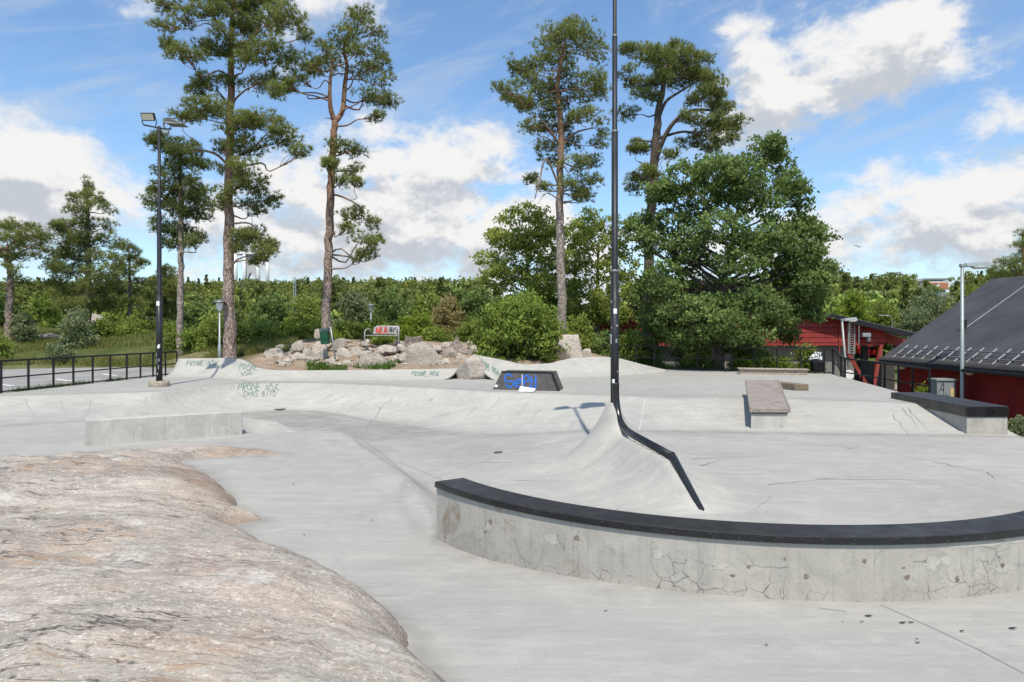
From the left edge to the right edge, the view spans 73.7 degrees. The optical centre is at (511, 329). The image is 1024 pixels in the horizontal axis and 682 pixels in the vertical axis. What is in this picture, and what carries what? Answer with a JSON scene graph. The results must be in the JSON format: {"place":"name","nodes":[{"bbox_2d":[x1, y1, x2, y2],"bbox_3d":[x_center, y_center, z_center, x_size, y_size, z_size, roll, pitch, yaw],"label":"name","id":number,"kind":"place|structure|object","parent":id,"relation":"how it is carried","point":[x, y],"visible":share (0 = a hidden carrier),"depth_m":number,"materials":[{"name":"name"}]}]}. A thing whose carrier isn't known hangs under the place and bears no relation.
{"place":"outdoors","nodes":[
{"label":"outdoors","id":0,"kind":"place"},
{"bbox_2d":[3,367,172,392],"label":"car park","id":1,"kind":"structure","parent":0,"point":[41,380],"depth_m":24.62,"materials":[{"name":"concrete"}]},
{"bbox_2d":[234,226,272,286],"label":"water tower","id":2,"kind":"structure","parent":0,"point":[249,270],"depth_m":419.34,"materials":[{"name":"white concrete"}]},
{"bbox_2d":[0,325,896,390],"bbox_3d":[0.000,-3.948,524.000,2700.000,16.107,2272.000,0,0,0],"label":"ground","id":3,"kind":"structure","parent":0,"point":[260,360],"depth_m":27.28,"materials":[{"name":"green plant"}]},
{"bbox_2d":[0,332,18,358],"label":"shrub","id":4,"kind":"object","parent":3,"relation":"on","point":[5,347],"visible":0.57,"depth_m":29.71,"materials":[{"name":"green plant"}]},
{"bbox_2d":[0,287,22,327],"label":"broadleaf tree","id":5,"kind":"object","parent":3,"relation":"on","point":[3,300],"visible":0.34,"depth_m":44.41,"materials":[{"name":"green plant"}]},
{"bbox_2d":[6,310,41,341],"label":"shrub","id":6,"kind":"object","parent":3,"relation":"on","point":[23,327],"visible":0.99,"depth_m":35.78,"materials":[{"name":"green plant"}]},
{"bbox_2d":[0,214,55,340],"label":"pine tree","id":7,"kind":"object","parent":3,"relation":"on","point":[7,254],"visible":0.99,"depth_m":35.82,"materials":[{"name":"green plant"}]},
{"bbox_2d":[21,291,64,327],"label":"broadleaf tree","id":8,"kind":"object","parent":3,"relation":"on","point":[41,314],"visible":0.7,"depth_m":45.30,"materials":[{"name":"green plant"}]},
{"bbox_2d":[42,341,78,362],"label":"shrub","id":9,"kind":"object","parent":3,"relation":"on","point":[55,350],"visible":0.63,"depth_m":28.13,"materials":[{"name":"green plant"}]},
{"bbox_2d":[54,306,99,348],"bbox_3d":[-20.932,0.117,32.819,2.626,2.565,1.924,0,0,0],"label":"shrub","id":10,"kind":"object","parent":3,"relation":"on","point":[78,325],"visible":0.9,"depth_m":32.61,"materials":[{"name":"green plant"}]},
{"bbox_2d":[34,174,126,335],"bbox_3d":[-24.018,-3.995,38.130,4.642,9.947,5.774,0,0,-33],"label":"pine tree","id":11,"kind":"object","parent":3,"relation":"on","point":[80,240],"visible":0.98,"depth_m":37.56,"materials":[{"name":"green plant"}]},
{"bbox_2d":[87,317,117,339],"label":"shrub","id":12,"kind":"object","parent":3,"relation":"on","point":[103,327],"visible":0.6,"depth_m":37.43,"materials":[{"name":"green plant"}]},
{"bbox_2d":[101,293,151,322],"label":"broadleaf tree","id":13,"kind":"object","parent":3,"relation":"on","point":[120,314],"visible":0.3,"depth_m":51.05,"materials":[{"name":"green plant"}]},
{"bbox_2d":[110,238,152,318],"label":"pine tree","id":14,"kind":"object","parent":3,"relation":"on","point":[138,261],"visible":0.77,"depth_m":41.46,"materials":[{"name":"green plant"}]},
{"bbox_2d":[114,315,151,335],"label":"shrub","id":15,"kind":"object","parent":3,"relation":"on","point":[128,327],"visible":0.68,"depth_m":37.48,"materials":[{"name":"green plant"}]},
{"bbox_2d":[0,320,301,366],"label":"meadow grass","id":16,"kind":"structure","parent":3,"relation":"on","point":[259,346],"depth_m":29.20,"materials":[{"name":"plant"}]},
{"bbox_2d":[136,261,189,331],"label":"pine tree","id":17,"kind":"object","parent":3,"relation":"on","point":[169,313],"visible":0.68,"depth_m":43.18,"materials":[{"name":"green plant"}]},
{"bbox_2d":[136,128,218,355],"bbox_3d":[-14.764,-3.692,30.186,4.053,10.375,3.491,0,0,0],"label":"pine tree","id":18,"kind":"object","parent":3,"relation":"on","point":[198,199],"visible":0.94,"depth_m":29.82,"materials":[{"name":"green plant"}]},
{"bbox_2d":[163,320,192,350],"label":"shrub","id":19,"kind":"object","parent":3,"relation":"on","point":[171,334],"visible":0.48,"depth_m":30.68,"materials":[{"name":"green plant"}]},
{"bbox_2d":[175,325,211,353],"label":"shrub","id":20,"kind":"object","parent":3,"relation":"on","point":[188,341],"visible":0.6,"depth_m":29.17,"materials":[{"name":"green plant"}]},
{"bbox_2d":[184,292,221,324],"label":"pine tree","id":21,"kind":"object","parent":3,"relation":"on","point":[191,297],"visible":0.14,"depth_m":73.41,"materials":[{"name":"green plant"}]},
{"bbox_2d":[183,298,223,330],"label":"broadleaf tree","id":22,"kind":"object","parent":3,"relation":"on","point":[197,310],"visible":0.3,"depth_m":45.37,"materials":[{"name":"green plant"}]},
{"bbox_2d":[191,311,223,352],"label":"shrub","id":23,"kind":"object","parent":3,"relation":"on","point":[208,328],"visible":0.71,"depth_m":28.54,"materials":[{"name":"green plant"}]},
{"bbox_2d":[213,299,226,357],"bbox_3d":[-10.537,0.178,24.600,0.480,2.548,0.480,0,0,0],"label":"park lamp","id":24,"kind":"object","parent":3,"relation":"on","point":[219,304],"visible":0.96,"depth_m":24.57,"materials":[{"name":"metal"}]},
{"bbox_2d":[144,0,315,358],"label":"pine tree","id":25,"kind":"object","parent":3,"relation":"on","point":[240,11],"visible":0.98,"depth_m":24.38,"materials":[{"name":"green plant"}]},
{"bbox_2d":[236,320,256,345],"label":"shrub","id":26,"kind":"object","parent":3,"relation":"on","point":[244,334],"visible":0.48,"depth_m":28.23,"materials":[{"name":"green plant"}]},
{"bbox_2d":[242,288,293,326],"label":"broadleaf tree","id":27,"kind":"object","parent":3,"relation":"on","point":[273,309],"visible":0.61,"depth_m":47.28,"materials":[{"name":"green plant"}]},
{"bbox_2d":[249,318,288,342],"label":"shrub","id":28,"kind":"object","parent":3,"relation":"on","point":[266,331],"visible":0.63,"depth_m":29.81,"materials":[{"name":"green plant"}]},
{"bbox_2d":[271,321,304,338],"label":"shrub","id":29,"kind":"object","parent":3,"relation":"on","point":[293,330],"visible":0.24,"depth_m":30.59,"materials":[{"name":"green plant"}]},
{"bbox_2d":[284,294,321,327],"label":"broadleaf tree","id":30,"kind":"object","parent":3,"relation":"on","point":[306,308],"visible":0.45,"depth_m":45.30,"materials":[{"name":"green plant"}]},
{"bbox_2d":[292,317,321,337],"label":"shrub","id":31,"kind":"object","parent":3,"relation":"on","point":[309,329],"visible":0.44,"depth_m":31.54,"materials":[{"name":"green plant"}]},
{"bbox_2d":[319,327,335,359],"bbox_3d":[-6.536,0.594,24.300,0.614,1.399,0.304,0,0,0],"label":"litter bin","id":32,"kind":"object","parent":3,"relation":"on","point":[324,333],"visible":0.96,"depth_m":24.18,"materials":[{"name":"metal"}]},
{"bbox_2d":[275,0,405,342],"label":"pine tree","id":33,"kind":"object","parent":3,"relation":"on","point":[330,161],"visible":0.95,"depth_m":26.73,"materials":[{"name":"green plant"}]},
{"bbox_2d":[332,319,369,338],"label":"shrub","id":34,"kind":"object","parent":3,"relation":"on","point":[349,329],"visible":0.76,"depth_m":28.65,"materials":[{"name":"green plant"}]},
{"bbox_2d":[304,357,399,369],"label":"grass tuft","id":35,"kind":"object","parent":3,"relation":"on","point":[388,365],"visible":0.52,"depth_m":23.33,"materials":[{"name":"green plant"}]},
{"bbox_2d":[331,288,373,328],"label":"broadleaf tree","id":36,"kind":"object","parent":3,"relation":"on","point":[356,299],"visible":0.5,"depth_m":46.21,"materials":[{"name":"green plant"}]},
{"bbox_2d":[355,352,387,367],"bbox_3d":[-4.817,1.196,24.028,1.486,0.827,0.920,0,0,0],"label":"boulder","id":37,"kind":"object","parent":3,"relation":"on","point":[373,357],"visible":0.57,"depth_m":23.74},
{"bbox_2d":[358,315,395,338],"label":"shrub","id":38,"kind":"object","parent":3,"relation":"on","point":[370,324],"visible":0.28,"depth_m":30.90,"materials":[{"name":"green plant"}]},
{"bbox_2d":[372,276,386,324],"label":"conifer tree","id":39,"kind":"object","parent":3,"relation":"on","point":[379,287],"visible":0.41,"depth_m":76.29,"materials":[{"name":"plant"}]},
{"bbox_2d":[364,326,399,345],"bbox_3d":[-4.983,0.337,26.506,1.346,0.990,0.860,0,0,0],"label":"bench","id":40,"kind":"object","parent":3,"relation":"on","point":[386,329],"visible":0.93,"depth_m":26.55,"materials":[{"name":"metal"}]},
{"bbox_2d":[367,332,397,344],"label":"shrub","id":41,"kind":"object","parent":3,"relation":"on","point":[377,340],"visible":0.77,"depth_m":27.09,"materials":[{"name":"green plant"}]},
{"bbox_2d":[372,283,414,338],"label":"broadleaf tree","id":42,"kind":"object","parent":3,"relation":"on","point":[393,304],"visible":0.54,"depth_m":49.24,"materials":[{"name":"green plant"}]},
{"bbox_2d":[396,336,422,353],"bbox_3d":[-3.774,0.565,26.004,1.592,0.651,1.630,0,0,-29],"label":"tree stump","id":43,"kind":"object","parent":3,"relation":"on","point":[409,341],"visible":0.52,"depth_m":25.61,"materials":[{"name":"grey wood"}]},
{"bbox_2d":[391,305,435,340],"bbox_3d":[-4.039,-0.069,28.867,2.152,1.898,1.944,0,0,0],"label":"shrub","id":44,"kind":"object","parent":3,"relation":"on","point":[415,326],"visible":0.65,"depth_m":28.64,"materials":[{"name":"green plant"}]},
{"bbox_2d":[405,341,441,364],"bbox_3d":[-3.198,1.030,24.330,1.526,1.222,1.110,0,0,0],"label":"boulder","id":45,"kind":"object","parent":3,"relation":"on","point":[418,352],"visible":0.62,"depth_m":23.98,"materials":[{"name":"stone"}]},
{"bbox_2d":[408,291,442,328],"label":"broadleaf tree","id":46,"kind":"object","parent":3,"relation":"on","point":[418,301],"visible":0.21,"depth_m":44.08,"materials":[{"name":"green plant"}]},
{"bbox_2d":[421,324,454,341],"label":"shrub","id":47,"kind":"object","parent":3,"relation":"on","point":[438,334],"visible":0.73,"depth_m":27.66,"materials":[{"name":"green plant"}]},
{"bbox_2d":[431,277,446,303],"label":"conifer tree","id":48,"kind":"object","parent":3,"relation":"on","point":[439,289],"visible":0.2,"depth_m":78.22,"materials":[{"name":"plant"}]},
{"bbox_2d":[427,294,462,336],"bbox_3d":[-3.128,-0.383,31.975,1.924,2.647,2.103,0,0,-22],"label":"shrub","id":49,"kind":"object","parent":3,"relation":"on","point":[440,315],"visible":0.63,"depth_m":31.61,"materials":[{"name":"brown plant"}]},
{"bbox_2d":[437,337,468,353],"bbox_3d":[-2.019,0.569,25.560,1.471,0.616,1.606,0,0,-40],"label":"tree stump","id":50,"kind":"object","parent":3,"relation":"on","point":[456,345],"visible":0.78,"depth_m":25.37,"materials":[{"name":"grey wood"}]},
{"bbox_2d":[442,293,467,327],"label":"broadleaf tree","id":51,"kind":"object","parent":3,"relation":"on","point":[455,304],"visible":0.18,"depth_m":41.48,"materials":[{"name":"green plant"}]},
{"bbox_2d":[452,313,484,341],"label":"shrub","id":52,"kind":"object","parent":3,"relation":"on","point":[465,331],"visible":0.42,"depth_m":28.10,"materials":[{"name":"green plant"}]},
{"bbox_2d":[459,285,500,321],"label":"broadleaf tree","id":53,"kind":"object","parent":3,"relation":"on","point":[470,304],"visible":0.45,"depth_m":43.03,"materials":[{"name":"green plant"}]},
{"bbox_2d":[1,269,1004,313],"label":"conifer forest","id":54,"kind":"object","parent":3,"relation":"on","point":[241,284],"visible":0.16,"depth_m":149.72,"materials":[{"name":"plant"}]},
{"bbox_2d":[0,270,1007,325],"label":"broadleaf forest","id":55,"kind":"object","parent":3,"relation":"on","point":[217,288],"visible":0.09,"depth_m":158.27,"materials":[{"name":"plant"}]},
{"bbox_2d":[468,200,565,304],"bbox_3d":[0.297,-2.536,32.721,4.750,7.552,3.544,0,0,0],"label":"broadleaf tree","id":56,"kind":"object","parent":3,"relation":"on","point":[515,240],"visible":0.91,"depth_m":32.32,"materials":[{"name":"green plant"}]},
{"bbox_2d":[467,286,572,362],"bbox_3d":[0.249,0.056,25.496,4.157,3.458,3.590,0,0,-30],"label":"shrub","id":57,"kind":"object","parent":3,"relation":"on","point":[526,324],"visible":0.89,"depth_m":24.47,"materials":[{"name":"green plant"}]},
{"bbox_2d":[490,11,611,329],"bbox_3d":[1.737,-5.785,27.938,5.430,13.811,4.532,0,0,0],"label":"pine tree","id":58,"kind":"object","parent":3,"relation":"on","point":[571,27],"visible":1,"depth_m":27.91,"materials":[{"name":"green plant"}]},
{"bbox_2d":[538,224,589,328],"bbox_3d":[2.659,-1.826,35.590,3.857,7.607,3.445,0,0,0],"label":"broadleaf tree","id":59,"kind":"object","parent":3,"relation":"on","point":[554,300],"visible":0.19,"depth_m":35.23,"materials":[{"name":"green plant"}]},
{"bbox_2d":[550,334,583,359],"bbox_3d":[2.036,0.902,25.391,1.425,1.462,1.082,0,0,0],"label":"boulder","id":60,"kind":"object","parent":3,"relation":"on","point":[574,343],"visible":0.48,"depth_m":25.01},
{"bbox_2d":[566,312,597,352],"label":"shrub","id":61,"kind":"object","parent":3,"relation":"on","point":[582,330],"visible":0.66,"depth_m":28.37,"materials":[{"name":"green plant"}]},
{"bbox_2d":[556,205,642,335],"bbox_3d":[4.259,-1.966,33.434,4.450,8.022,3.874,0,0,0],"label":"broadleaf tree","id":62,"kind":"object","parent":3,"relation":"on","point":[598,310],"visible":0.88,"depth_m":33.16,"materials":[{"name":"green plant"}]},
{"bbox_2d":[586,328,625,358],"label":"shrub","id":63,"kind":"object","parent":3,"relation":"on","point":[602,344],"visible":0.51,"depth_m":27.87,"materials":[{"name":"green plant"}]},
{"bbox_2d":[610,326,650,363],"bbox_3d":[5.079,0.906,29.434,2.000,2.229,2.403,0,0,29],"label":"shrub","id":64,"kind":"object","parent":3,"relation":"on","point":[628,336],"visible":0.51,"depth_m":28.91,"materials":[{"name":"green plant"}]},
{"bbox_2d":[638,334,669,366],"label":"shrub","id":65,"kind":"object","parent":3,"relation":"on","point":[650,350],"visible":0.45,"depth_m":29.57,"materials":[{"name":"green plant"}]},
{"bbox_2d":[620,358,735,370],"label":"grass tuft","id":66,"kind":"object","parent":3,"relation":"on","point":[669,366],"visible":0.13,"depth_m":27.95,"materials":[{"name":"green plant"}]},
{"bbox_2d":[608,36,753,338],"bbox_3d":[7.509,-5.836,31.044,6.079,16.012,4.993,0,0,0],"label":"pine tree","id":67,"kind":"object","parent":3,"relation":"on","point":[718,124],"visible":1,"depth_m":30.63,"materials":[{"name":"green plant"}]},
{"bbox_2d":[667,333,713,366],"bbox_3d":[8.180,1.203,30.884,2.037,2.600,2.379,0,0,0],"label":"shrub","id":68,"kind":"object","parent":3,"relation":"on","point":[679,351],"visible":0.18,"depth_m":30.51,"materials":[{"name":"green plant"}]},
{"bbox_2d":[681,351,718,368],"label":"shrub","id":69,"kind":"object","parent":3,"relation":"on","point":[701,362],"visible":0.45,"depth_m":28.23,"materials":[{"name":"green plant"}]},
{"bbox_2d":[618,129,848,370],"bbox_3d":[8.715,-3.032,27.259,9.106,10.440,5.350,0,0,0],"label":"broadleaf tree","id":70,"kind":"object","parent":3,"relation":"on","point":[714,316],"visible":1,"depth_m":26.45,"materials":[{"name":"green plant"}]},
{"bbox_2d":[726,354,763,370],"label":"shrub","id":71,"kind":"object","parent":3,"relation":"on","point":[736,364],"visible":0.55,"depth_m":27.38,"materials":[{"name":"green plant"}]},
{"bbox_2d":[729,331,774,364],"bbox_3d":[10.847,1.443,31.387,2.381,3.120,2.391,0,0,0],"label":"shrub","id":72,"kind":"object","parent":3,"relation":"on","point":[761,352],"visible":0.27,"depth_m":31.08,"materials":[{"name":"green plant"}]},
{"bbox_2d":[599,286,914,388],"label":"gabled building","id":73,"kind":"structure","parent":3,"relation":"on","point":[863,335],"depth_m":35.00,"materials":[{"name":"red wood"}]},
{"bbox_2d":[755,352,803,368],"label":"shrub","id":74,"kind":"object","parent":3,"relation":"on","point":[772,364],"visible":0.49,"depth_m":26.85,"materials":[{"name":"green plant"}]},
{"bbox_2d":[788,342,826,373],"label":"shrub","id":75,"kind":"object","parent":3,"relation":"on","point":[806,354],"visible":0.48,"depth_m":27.15,"materials":[{"name":"green plant"}]},
{"bbox_2d":[837,272,856,349],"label":"conifer tree","id":76,"kind":"object","parent":3,"relation":"on","point":[845,281],"visible":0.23,"depth_m":87.30,"materials":[{"name":"plant"}]},
{"bbox_2d":[832,290,876,357],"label":"broadleaf tree","id":77,"kind":"object","parent":3,"relation":"on","point":[856,303],"visible":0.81,"depth_m":59.49,"materials":[{"name":"green plant"}]},
{"bbox_2d":[867,297,903,356],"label":"broadleaf tree","id":78,"kind":"object","parent":3,"relation":"on","point":[877,308],"visible":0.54,"depth_m":63.23,"materials":[{"name":"green plant"}]},
{"bbox_2d":[883,276,914,354],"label":"conifer tree","id":79,"kind":"object","parent":3,"relation":"on","point":[905,294],"visible":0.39,"depth_m":73.27,"materials":[{"name":"plant"}]},
{"bbox_2d":[890,285,958,346],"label":"broadleaf tree","id":80,"kind":"object","parent":3,"relation":"on","point":[921,316],"visible":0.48,"depth_m":57.01,"materials":[{"name":"green plant"}]},
{"bbox_2d":[916,278,951,291],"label":"apartment block","id":81,"kind":"structure","parent":3,"relation":"on","point":[939,282],"depth_m":299.70,"materials":[{"name":"orange concrete"}]},
{"bbox_2d":[931,378,957,396],"bbox_3d":[11.950,2.107,18.950,0.580,1.505,0.420,0,0,0],"label":"power cabinet","id":82,"kind":"object","parent":3,"relation":"on","point":[944,386],"visible":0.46,"depth_m":18.77,"materials":[{"name":"metal"}]},
{"bbox_2d":[876,276,1023,423],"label":"red barn","id":83,"kind":"structure","parent":3,"relation":"on","point":[993,369],"depth_m":20.24,"materials":[{"name":"grey metal"}]},
{"bbox_2d":[945,283,978,308],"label":"broadleaf tree","id":84,"kind":"object","parent":3,"relation":"on","point":[970,289],"visible":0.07,"depth_m":72.30,"materials":[{"name":"plant"}]},
{"bbox_2d":[959,261,991,398],"bbox_3d":[12.530,0.675,18.500,0.810,5.049,0.232,0,0,0],"label":"street lamp","id":85,"kind":"object","parent":3,"relation":"on","point":[980,265],"visible":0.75,"depth_m":18.46,"materials":[{"name":"metal"}]},
{"bbox_2d":[982,228,1023,280],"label":"tree","id":86,"kind":"object","parent":3,"relation":"on","point":[1014,268],"visible":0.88,"depth_m":59.25,"materials":[{"name":"green plant"}]},
{"bbox_2d":[1007,415,1023,436],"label":"shrub","id":87,"kind":"object","parent":3,"relation":"on","point":[1016,426],"visible":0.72,"depth_m":13.29,"materials":[{"name":"green plant"}]},
{"bbox_2d":[0,369,1023,681],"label":"pavement","id":88,"kind":"structure","parent":0,"point":[338,473],"depth_m":8.59,"materials":[{"name":"concrete"}]},
{"bbox_2d":[8,377,125,391],"bbox_3d":[-12.960,1.540,17.693,0.669,0.200,8.398,0,0,7],"label":"grass tuft","id":89,"kind":"object","parent":88,"relation":"on","point":[12,388],"visible":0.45,"depth_m":19.04,"materials":[{"name":"green plant"}]},
{"bbox_2d":[0,351,177,392],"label":"railing","id":90,"kind":"object","parent":88,"relation":"on","point":[53,373],"visible":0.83,"depth_m":19.58,"materials":[{"name":"metal"}]},
{"bbox_2d":[85,410,242,445],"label":"concrete block","id":91,"kind":"structure","parent":88,"relation":"on","point":[117,430],"depth_m":12.31,"materials":[{"name":"concrete"}]},
{"bbox_2d":[140,113,187,386],"bbox_3d":[-9.807,-2.196,19.200,1.214,7.793,0.540,0,0,0],"label":"lamp mast","id":92,"kind":"object","parent":88,"relation":"on","point":[159,381],"visible":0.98,"depth_m":19.14,"materials":[{"name":"black metal"}]},
{"bbox_2d":[0,445,444,681],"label":"rock outcrop","id":93,"kind":"object","parent":88,"relation":"on","point":[141,565],"visible":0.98,"depth_m":4.00,"materials":[{"name":"stone"}]},
{"bbox_2d":[165,358,457,380],"bbox_3d":[-6.848,1.460,22.321,10.028,0.969,2.346,0,0,8],"label":"quarter pipe","id":94,"kind":"object","parent":88,"relation":"on","point":[232,368],"visible":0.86,"depth_m":22.22,"materials":[{"name":"concrete"}]},
{"bbox_2d":[456,354,488,379],"bbox_3d":[-1.250,1.396,22.226,1.062,1.184,0.601,0,0,-15],"label":"boulder","id":95,"kind":"object","parent":88,"relation":"on","point":[473,366],"visible":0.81,"depth_m":22.02,"materials":[{"name":"stone"}]},
{"bbox_2d":[493,370,562,390],"bbox_3d":[0.455,1.356,18.373,1.874,0.508,0.864,0,0,16],"label":"trapezoid box","id":96,"kind":"object","parent":88,"relation":"on","point":[540,380],"visible":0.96,"depth_m":18.04,"materials":[{"name":"black concrete"}]},
{"bbox_2d":[478,355,667,379],"bbox_3d":[2.718,1.378,23.844,8.374,1.132,1.826,0,0,-27],"label":"quarter pipe","id":97,"kind":"object","parent":88,"relation":"on","point":[585,367],"visible":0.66,"depth_m":23.32,"materials":[{"name":"concrete"}]},
{"bbox_2d":[610,0,618,402],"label":"lamp mast","id":98,"kind":"object","parent":88,"relation":"on","point":[614,271],"visible":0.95,"depth_m":10.46,"materials":[{"name":"metal"}]},
{"bbox_2d":[612,383,703,510],"bbox_3d":[1.846,1.434,8.895,0.159,1.232,3.198,0,0,-9],"label":"grind rail","id":99,"kind":"object","parent":88,"relation":"on","point":[671,456],"visible":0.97,"depth_m":8.71,"materials":[{"name":"metal"}]},
{"bbox_2d":[435,478,1023,601],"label":"curved ledge","id":100,"kind":"object","parent":88,"relation":"on","point":[966,558],"visible":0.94,"depth_m":5.20,"materials":[{"name":"concrete"}]},
{"bbox_2d":[745,379,790,428],"bbox_3d":[5.602,1.655,15.047,0.802,0.887,3.487,0,0,17],"label":"slanted ledge","id":101,"kind":"object","parent":88,"relation":"on","point":[769,406],"visible":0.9,"depth_m":13.84,"materials":[{"name":"concrete"}]},
{"bbox_2d":[737,368,808,374],"bbox_3d":[9.320,1.505,24.445,2.391,0.230,0.534,0,0,18],"label":"wooden box ledge","id":102,"kind":"object","parent":88,"relation":"on","point":[780,371],"visible":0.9,"depth_m":24.27,"materials":[{"name":"brown wood"}]},
{"bbox_2d":[619,345,930,392],"bbox_3d":[9.373,1.447,24.494,3.812,1.604,12.132,0,0,-35],"label":"railing","id":103,"kind":"object","parent":88,"relation":"on","point":[912,383],"visible":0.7,"depth_m":24.73,"materials":[{"name":"metal"}]},
{"bbox_2d":[780,381,807,390],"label":"timber block","id":104,"kind":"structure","parent":88,"relation":"on","point":[794,386],"depth_m":17.95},
{"bbox_2d":[809,352,822,371],"bbox_3d":[11.409,1.205,25.600,0.529,0.751,0.335,0,0,0],"label":"litter bin","id":105,"kind":"object","parent":88,"relation":"on","point":[817,366],"visible":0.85,"depth_m":25.49,"materials":[{"name":"plastic"}]},
{"bbox_2d":[891,392,1008,434],"bbox_3d":[9.156,1.930,14.454,0.835,0.940,3.014,0,0,4],"label":"bank ledge","id":106,"kind":"object","parent":88,"relation":"on","point":[967,416],"visible":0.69,"depth_m":13.17,"materials":[{"name":"concrete"}]},
{"bbox_2d":[0,0,1023,303],"label":"sky","id":107,"kind":"structure","parent":0,"point":[905,117],"materials":[{"name":"blue"}]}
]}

